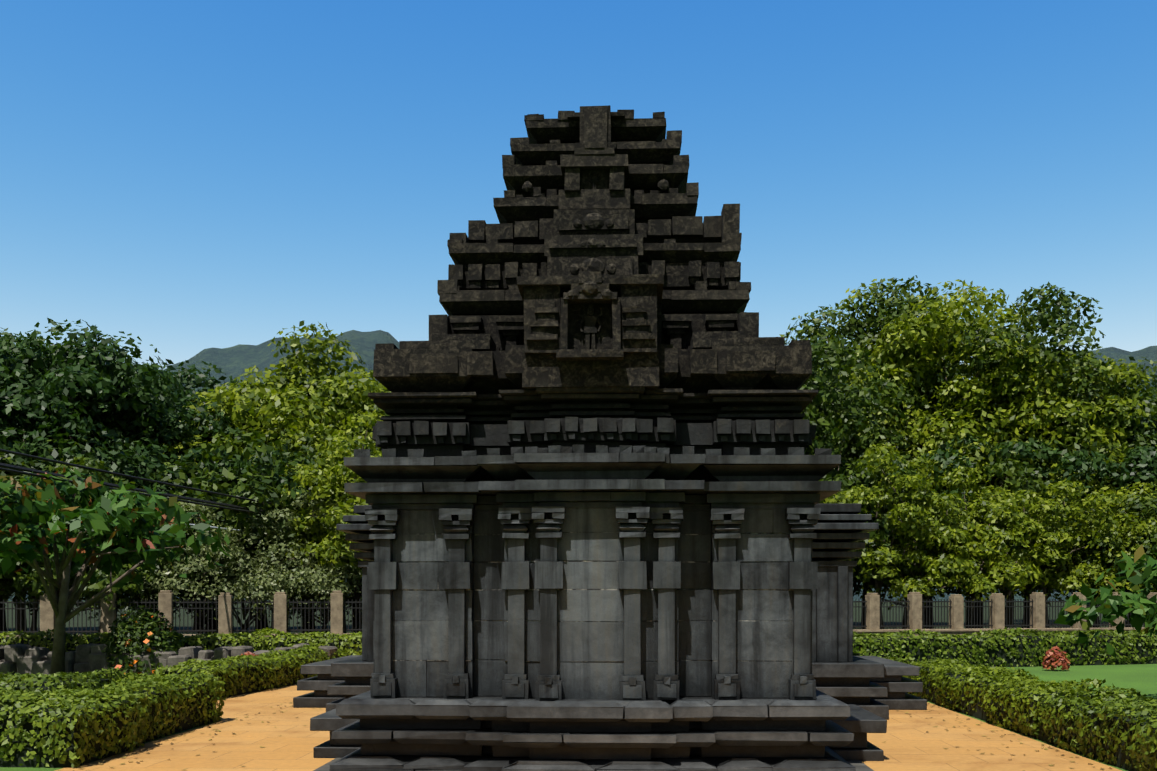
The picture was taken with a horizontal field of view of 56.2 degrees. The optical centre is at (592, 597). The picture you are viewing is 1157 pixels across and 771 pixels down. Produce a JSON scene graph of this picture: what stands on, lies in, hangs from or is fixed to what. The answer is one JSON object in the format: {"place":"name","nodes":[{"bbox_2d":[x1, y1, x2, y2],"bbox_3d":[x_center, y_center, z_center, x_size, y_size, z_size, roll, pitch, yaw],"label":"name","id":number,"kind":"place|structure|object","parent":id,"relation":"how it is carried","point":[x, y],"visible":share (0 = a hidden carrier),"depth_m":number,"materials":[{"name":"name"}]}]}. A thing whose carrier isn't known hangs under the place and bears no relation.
{"place":"outdoors","nodes":[
{"label":"outdoors","id":0,"kind":"place"},
{"bbox_2d":[5,601,1143,634],"bbox_3d":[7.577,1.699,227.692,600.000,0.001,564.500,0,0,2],"label":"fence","id":1,"kind":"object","parent":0,"point":[190,620],"depth_m":84.67,"materials":[{"name":"black metal"}]},
{"bbox_2d":[0,327,27,357],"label":"forest tree","id":2,"kind":"object","parent":1,"relation":"on","point":[14,336],"depth_m":40.21,"materials":[{"name":"green plant"}]},
{"bbox_2d":[0,418,32,596],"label":"tree","id":3,"kind":"object","parent":1,"relation":"on","point":[2,446],"depth_m":33.90,"materials":[{"name":"green plant"}]},
{"bbox_2d":[15,594,26,630],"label":"tree","id":4,"kind":"object","parent":1,"relation":"on","point":[23,619],"depth_m":53.16,"materials":[{"name":"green plant"}]},
{"bbox_2d":[0,440,53,606],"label":"tree","id":5,"kind":"object","parent":1,"relation":"on","point":[4,459],"visible":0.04,"depth_m":31.96,"materials":[{"name":"green plant"}]},
{"bbox_2d":[0,494,72,593],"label":"tree","id":6,"kind":"object","parent":1,"relation":"on","point":[10,578],"depth_m":29.54,"materials":[{"name":"green plant"}]},
{"bbox_2d":[0,471,115,630],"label":"tree","id":7,"kind":"object","parent":1,"relation":"on","point":[24,565],"visible":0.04,"depth_m":30.49,"materials":[{"name":"green plant"}]},
{"bbox_2d":[0,338,140,630],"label":"forest tree","id":8,"kind":"object","parent":1,"relation":"on","point":[18,396],"visible":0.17,"depth_m":34.68,"materials":[{"name":"green plant"}]},
{"bbox_2d":[3,437,147,614],"bbox_3d":[-17.352,-1.754,34.420,8.248,7.037,7.910,0,0,2],"label":"tree","id":9,"kind":"object","parent":1,"relation":"on","point":[36,465],"depth_m":32.10,"materials":[{"name":"green plant"}]},
{"bbox_2d":[0,537,162,610],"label":"tree","id":10,"kind":"object","parent":1,"relation":"on","point":[23,582],"visible":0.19,"depth_m":29.08,"materials":[{"name":"green plant"}]},
{"bbox_2d":[23,455,198,603],"bbox_3d":[-14.767,-1.200,32.229,6.024,5.914,5.545,0,0,2],"label":"tree","id":11,"kind":"object","parent":1,"relation":"on","point":[92,464],"visible":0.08,"depth_m":31.53,"materials":[{"name":"green plant"}]},
{"bbox_2d":[0,318,231,599],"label":"forest tree","id":12,"kind":"object","parent":1,"relation":"on","point":[98,381],"visible":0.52,"depth_m":35.27,"materials":[{"name":"green plant"}]},
{"bbox_2d":[1,344,239,630],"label":"forest tree","id":13,"kind":"object","parent":1,"relation":"on","point":[192,381],"visible":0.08,"depth_m":38.18,"materials":[{"name":"green plant"}]},
{"bbox_2d":[89,459,185,606],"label":"tree","id":14,"kind":"object","parent":1,"relation":"on","point":[165,490],"visible":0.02,"depth_m":34.37,"materials":[{"name":"green plant"}]},
{"bbox_2d":[100,604,182,674],"bbox_3d":[-9.842,0.926,23.625,1.830,1.597,1.835,0,0,2],"label":"orange shrub","id":15,"kind":"object","parent":1,"relation":"on","point":[125,626],"visible":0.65,"depth_m":23.20,"materials":[{"name":"green plant"}]},
{"bbox_2d":[113,614,171,673],"bbox_3d":[-9.932,1.037,23.525,1.511,1.381,1.639,0,0,2],"label":"orange flower","id":16,"kind":"object","parent":15,"relation":"attached to","point":[146,641],"visible":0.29,"depth_m":22.94,"materials":[{"name":"orange plant"}]},
{"bbox_2d":[76,488,223,628],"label":"tree","id":17,"kind":"object","parent":1,"relation":"on","point":[161,568],"visible":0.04,"depth_m":30.81,"materials":[{"name":"green plant"}]},
{"bbox_2d":[72,553,237,623],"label":"tree","id":18,"kind":"object","parent":1,"relation":"on","point":[149,594],"visible":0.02,"depth_m":31.50,"materials":[{"name":"green plant"}]},
{"bbox_2d":[0,449,318,531],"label":"power lines","id":19,"kind":"object","parent":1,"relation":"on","point":[38,472],"visible":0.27,"depth_m":25.09,"materials":[{"name":"black"}]},
{"bbox_2d":[68,370,267,615],"bbox_3d":[-17.597,-3.721,42.846,11.524,10.967,11.418,0,0,2],"label":"forest tree","id":20,"kind":"object","parent":1,"relation":"on","point":[190,392],"visible":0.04,"depth_m":39.83,"materials":[{"name":"green plant"}]},
{"bbox_2d":[0,643,337,677],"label":"stone border","id":21,"kind":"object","parent":1,"relation":"on","point":[21,659],"depth_m":23.15,"materials":[{"name":"grey stone"}]},
{"bbox_2d":[77,389,261,633],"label":"forest tree","id":22,"kind":"object","parent":1,"relation":"on","point":[210,624],"depth_m":44.09,"materials":[{"name":"green plant"}]},
{"bbox_2d":[0,627,361,654],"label":"hedge fence","id":23,"kind":"object","parent":1,"relation":"on","point":[351,644],"visible":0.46,"depth_m":24.46,"materials":[{"name":"green plant"}]},
{"bbox_2d":[109,455,253,606],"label":"tree","id":24,"kind":"object","parent":1,"relation":"on","point":[135,473],"depth_m":34.84,"materials":[{"name":"green plant"}]},
{"bbox_2d":[119,501,277,633],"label":"tree","id":25,"kind":"object","parent":1,"relation":"on","point":[195,563],"visible":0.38,"depth_m":30.70,"materials":[{"name":"green plant"}]},
{"bbox_2d":[193,611,203,629],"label":"tree","id":26,"kind":"object","parent":1,"relation":"on","point":[194,624],"depth_m":54.77,"materials":[{"name":"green plant"}]},
{"bbox_2d":[136,445,312,533],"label":"tree","id":27,"kind":"object","parent":1,"relation":"on","point":[224,463],"visible":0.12,"depth_m":34.94,"materials":[{"name":"green plant"}]},
{"bbox_2d":[144,522,327,633],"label":"tree","id":28,"kind":"object","parent":1,"relation":"on","point":[259,587],"visible":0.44,"depth_m":30.99,"materials":[{"name":"green plant"}]},
{"bbox_2d":[113,359,365,633],"bbox_3d":[-12.955,-3.703,41.892,10.513,10.952,11.347,0,0,2],"label":"forest tree","id":29,"kind":"object","parent":1,"relation":"on","point":[291,365],"visible":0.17,"depth_m":39.34,"materials":[{"name":"green plant"}]},
{"bbox_2d":[148,427,360,631],"bbox_3d":[-9.766,-1.743,35.452,8.923,7.019,7.466,0,0,-35],"label":"tree","id":30,"kind":"object","parent":1,"relation":"on","point":[255,488],"visible":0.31,"depth_m":32.70,"materials":[{"name":"green plant"}]},
{"bbox_2d":[271,612,273,628],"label":"tree","id":31,"kind":"object","parent":1,"relation":"on","point":[272,624],"depth_m":54.74,"materials":[{"name":"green plant"}]},
{"bbox_2d":[179,321,389,632],"bbox_3d":[-10.146,-4.292,41.096,12.414,12.122,12.097,0,0,2],"label":"forest tree","id":32,"kind":"object","parent":1,"relation":"on","point":[273,388],"visible":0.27,"depth_m":39.64,"materials":[{"name":"green plant"}]},
{"bbox_2d":[213,495,360,621],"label":"tree","id":33,"kind":"object","parent":1,"relation":"on","point":[287,565],"visible":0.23,"depth_m":31.92,"materials":[{"name":"green plant"}]},
{"bbox_2d":[233,491,366,632],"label":"tree","id":34,"kind":"object","parent":1,"relation":"on","point":[275,547],"visible":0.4,"depth_m":31.65,"materials":[{"name":"green plant"}]},
{"bbox_2d":[245,438,376,632],"bbox_3d":[-8.038,-1.987,36.477,7.457,7.498,6.689,0,0,-21],"label":"tree","id":35,"kind":"object","parent":1,"relation":"on","point":[278,480],"visible":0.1,"depth_m":33.51,"materials":[{"name":"green plant"}]},
{"bbox_2d":[260,503,363,632],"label":"tree","id":36,"kind":"object","parent":1,"relation":"on","point":[321,587],"visible":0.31,"depth_m":31.29,"materials":[{"name":"green plant"}]},
{"bbox_2d":[246,368,390,632],"bbox_3d":[-9.497,-3.908,43.313,10.857,11.341,11.852,0,0,-44],"label":"forest tree","id":37,"kind":"object","parent":1,"relation":"on","point":[365,374],"visible":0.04,"depth_m":39.41,"materials":[{"name":"green plant"}]},
{"bbox_2d":[270,410,382,632],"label":"tree","id":38,"kind":"object","parent":1,"relation":"on","point":[325,487],"visible":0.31,"depth_m":32.23,"materials":[{"name":"green plant"}]},
{"bbox_2d":[292,450,381,582],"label":"tree","id":39,"kind":"object","parent":1,"relation":"on","point":[334,518],"visible":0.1,"depth_m":30.84,"materials":[{"name":"green plant"}]},
{"bbox_2d":[298,405,388,516],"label":"forest tree","id":40,"kind":"object","parent":1,"relation":"on","point":[359,428],"depth_m":39.35,"materials":[{"name":"green plant"}]},
{"bbox_2d":[0,590,1156,637],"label":"fence posts","id":41,"kind":"object","parent":1,"relation":"on","point":[872,606],"visible":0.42,"depth_m":30.71,"materials":[{"name":"stone"}]},
{"bbox_2d":[803,384,853,480],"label":"forest tree","id":42,"kind":"object","parent":1,"relation":"on","point":[833,446],"depth_m":43.07,"materials":[{"name":"green plant"}]},
{"bbox_2d":[801,406,893,578],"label":"tree","id":43,"kind":"object","parent":1,"relation":"on","point":[881,533],"visible":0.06,"depth_m":37.93,"materials":[{"name":"green plant"}]},
{"bbox_2d":[799,330,942,535],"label":"forest tree","id":44,"kind":"object","parent":1,"relation":"on","point":[832,354],"visible":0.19,"depth_m":41.10,"materials":[{"name":"green plant"}]},
{"bbox_2d":[779,293,970,628],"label":"forest tree","id":45,"kind":"object","parent":1,"relation":"on","point":[854,324],"visible":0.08,"depth_m":47.43,"materials":[{"name":"green plant"}]},
{"bbox_2d":[815,407,939,604],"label":"tree","id":46,"kind":"object","parent":1,"relation":"on","point":[841,469],"visible":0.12,"depth_m":40.09,"materials":[{"name":"green plant"}]},
{"bbox_2d":[817,442,950,628],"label":"tree","id":47,"kind":"object","parent":1,"relation":"on","point":[862,495],"visible":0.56,"depth_m":36.79,"materials":[{"name":"green plant"}]},
{"bbox_2d":[848,448,975,628],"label":"tree","id":48,"kind":"object","parent":1,"relation":"on","point":[935,456],"visible":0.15,"depth_m":40.44,"materials":[{"name":"green plant"}]},
{"bbox_2d":[855,493,997,628],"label":"tree","id":49,"kind":"object","parent":1,"relation":"on","point":[960,566],"visible":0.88,"depth_m":36.68,"materials":[{"name":"green plant"}]},
{"bbox_2d":[823,278,1078,628],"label":"forest tree","id":50,"kind":"object","parent":1,"relation":"on","point":[914,340],"visible":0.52,"depth_m":44.35,"materials":[{"name":"green plant"}]},
{"bbox_2d":[927,359,992,418],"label":"tree","id":51,"kind":"object","parent":1,"relation":"on","point":[951,374],"visible":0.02,"depth_m":62.23,"materials":[{"name":"green plant"}]},
{"bbox_2d":[900,466,1043,628],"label":"tree","id":52,"kind":"object","parent":1,"relation":"on","point":[982,549],"visible":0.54,"depth_m":37.27,"materials":[{"name":"green plant"}]},
{"bbox_2d":[841,275,1128,628],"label":"forest tree","id":53,"kind":"object","parent":1,"relation":"on","point":[1045,319],"visible":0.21,"depth_m":44.61,"materials":[{"name":"green plant"}]},
{"bbox_2d":[923,458,1050,628],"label":"tree","id":54,"kind":"object","parent":1,"relation":"on","point":[1027,484],"visible":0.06,"depth_m":40.14,"materials":[{"name":"green plant"}]},
{"bbox_2d":[941,353,1037,626],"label":"tree","id":55,"kind":"object","parent":1,"relation":"on","point":[1008,595],"depth_m":63.90,"materials":[{"name":"green plant"}]},
{"bbox_2d":[936,496,1075,627],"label":"tree","id":56,"kind":"object","parent":1,"relation":"on","point":[1027,524],"visible":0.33,"depth_m":38.16,"materials":[{"name":"green plant"}]},
{"bbox_2d":[932,433,1130,627],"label":"tree","id":57,"kind":"object","parent":1,"relation":"on","point":[1081,465],"visible":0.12,"depth_m":41.86,"materials":[{"name":"green plant"}]},
{"bbox_2d":[918,351,1154,627],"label":"forest tree","id":58,"kind":"object","parent":1,"relation":"on","point":[1061,410],"visible":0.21,"depth_m":43.66,"materials":[{"name":"green plant"}]},
{"bbox_2d":[981,478,1124,627],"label":"tree","id":59,"kind":"object","parent":1,"relation":"on","point":[1090,506],"visible":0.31,"depth_m":38.40,"materials":[{"name":"green plant"}]},
{"bbox_2d":[982,347,1156,627],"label":"forest tree","id":60,"kind":"object","parent":1,"relation":"on","point":[1145,398],"visible":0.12,"depth_m":44.48,"materials":[{"name":"green plant"}]},
{"bbox_2d":[1016,497,1152,627],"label":"tree","id":61,"kind":"object","parent":1,"relation":"on","point":[1090,571],"visible":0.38,"depth_m":38.50,"materials":[{"name":"green plant"}]},
{"bbox_2d":[1035,449,1156,627],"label":"tree","id":62,"kind":"object","parent":1,"relation":"on","point":[1098,480],"visible":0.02,"depth_m":43.43,"materials":[{"name":"green plant"}]},
{"bbox_2d":[1046,369,1156,491],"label":"forest tree","id":63,"kind":"object","parent":1,"relation":"on","point":[1140,426],"visible":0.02,"depth_m":45.49,"materials":[{"name":"green plant"}]},
{"bbox_2d":[1062,494,1156,605],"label":"tree","id":64,"kind":"object","parent":1,"relation":"on","point":[1084,557],"visible":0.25,"depth_m":38.61,"materials":[{"name":"green plant"}]},
{"bbox_2d":[1065,481,1156,626],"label":"tree","id":65,"kind":"object","parent":1,"relation":"on","point":[1147,530],"visible":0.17,"depth_m":38.69,"materials":[{"name":"green plant"}]},
{"bbox_2d":[1067,445,1156,605],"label":"tree","id":66,"kind":"object","parent":1,"relation":"on","point":[1143,457],"visible":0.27,"depth_m":41.87,"materials":[{"name":"green plant"}]},
{"bbox_2d":[1114,494,1156,591],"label":"tree","id":67,"kind":"object","parent":1,"relation":"on","point":[1154,513],"visible":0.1,"depth_m":38.83,"materials":[{"name":"green plant"}]},
{"bbox_2d":[0,664,1156,770],"bbox_3d":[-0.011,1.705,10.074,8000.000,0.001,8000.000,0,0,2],"label":"ground","id":68,"kind":"structure","parent":0,"point":[1142,678],"depth_m":23.16,"materials":[{"name":"green plant"}]},
{"bbox_2d":[0,667,125,695],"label":"hedge","id":69,"kind":"object","parent":68,"relation":"on","point":[28,682],"visible":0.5,"depth_m":12.88,"materials":[{"name":"green plant"}]},
{"bbox_2d":[0,686,148,767],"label":"hedge","id":70,"kind":"object","parent":68,"relation":"on","point":[44,733],"visible":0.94,"depth_m":10.91,"materials":[{"name":"green plant"}]},
{"bbox_2d":[0,467,231,673],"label":"tree","id":71,"kind":"object","parent":68,"relation":"on","point":[37,522],"visible":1,"depth_m":22.47,"materials":[{"name":"green plant"}]},
{"bbox_2d":[240,651,258,656],"bbox_3d":[-7.179,1.427,22.714,0.927,0.639,0.980,0,0,-45],"label":"red plant","id":72,"kind":"object","parent":68,"relation":"on","point":[248,653],"visible":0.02,"depth_m":22.71,"materials":[{"name":"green plant"}]},
{"bbox_2d":[883,656,922,692],"bbox_3d":[5.178,1.393,19.750,1.486,0.656,1.311,0,0,-22],"label":"hedge","id":73,"kind":"object","parent":68,"relation":"on","point":[899,659],"visible":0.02,"depth_m":19.66,"materials":[{"name":"green plant"}]},
{"bbox_2d":[853,627,1156,667],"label":"hedge fence","id":74,"kind":"object","parent":68,"relation":"on","point":[1016,648],"visible":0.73,"depth_m":26.68,"materials":[{"name":"green plant"}]},
{"bbox_2d":[903,658,1114,737],"bbox_3d":[5.920,1.355,16.069,1.302,0.750,6.232,0,0,2],"label":"hedge","id":75,"kind":"object","parent":68,"relation":"on","point":[999,697],"visible":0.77,"depth_m":15.19,"materials":[{"name":"green plant"}]},
{"bbox_2d":[1041,646,1070,669],"bbox_3d":[10.843,1.420,25.314,0.652,0.606,0.636,0,0,2],"label":"red plant","id":76,"kind":"object","parent":68,"relation":"on","point":[1064,662],"visible":1,"depth_m":25.20,"materials":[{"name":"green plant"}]},
{"bbox_2d":[1031,687,1156,770],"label":"hedge","id":77,"kind":"object","parent":68,"relation":"on","point":[1117,728],"visible":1,"depth_m":11.43,"materials":[{"name":"green plant"}]},
{"bbox_2d":[1054,544,1156,657],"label":"tree","id":78,"kind":"object","parent":68,"relation":"on","point":[1138,608],"visible":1,"depth_m":16.90,"materials":[{"name":"green plant"}]},
{"bbox_2d":[0,0,1156,382],"label":"sky","id":79,"kind":"structure","parent":0,"point":[186,178],"materials":[{"name":"blue"}]},
{"bbox_2d":[8,330,1156,600],"bbox_3d":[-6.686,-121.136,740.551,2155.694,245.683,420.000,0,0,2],"label":"hills","id":80,"kind":"structure","parent":0,"point":[234,362],"depth_m":902.96,"materials":[{"name":"green plant"}]},
{"bbox_2d":[55,684,1121,770],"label":"dirt path","id":81,"kind":"structure","parent":0,"point":[910,744],"depth_m":12.39,"materials":[{"name":"orange soil"}]},
{"bbox_2d":[0,671,226,742],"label":"hedge","id":82,"kind":"object","parent":81,"relation":"on","point":[174,705],"visible":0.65,"depth_m":13.66,"materials":[{"name":"green plant"}]},
{"bbox_2d":[153,644,349,697],"bbox_3d":[-6.341,1.350,21.046,1.236,0.777,6.417,0,0,8],"label":"hedge","id":83,"kind":"object","parent":81,"relation":"on","point":[242,674],"visible":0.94,"depth_m":19.63,"materials":[{"name":"green plant"}]},
{"bbox_2d":[56,702,1103,770],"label":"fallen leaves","id":84,"kind":"object","parent":81,"relation":"on","point":[882,742],"visible":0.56,"depth_m":12.66,"materials":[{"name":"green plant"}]},
{"bbox_2d":[293,105,926,770],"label":"temple","id":85,"kind":"structure","parent":81,"relation":"on","point":[593,525],"depth_m":10.02,"materials":[{"name":"stone"}]},
{"bbox_2d":[313,758,873,770],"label":"apron paving","id":86,"kind":"structure","parent":0,"point":[859,766],"depth_m":10.89,"materials":[{"name":"stone"}]}
]}

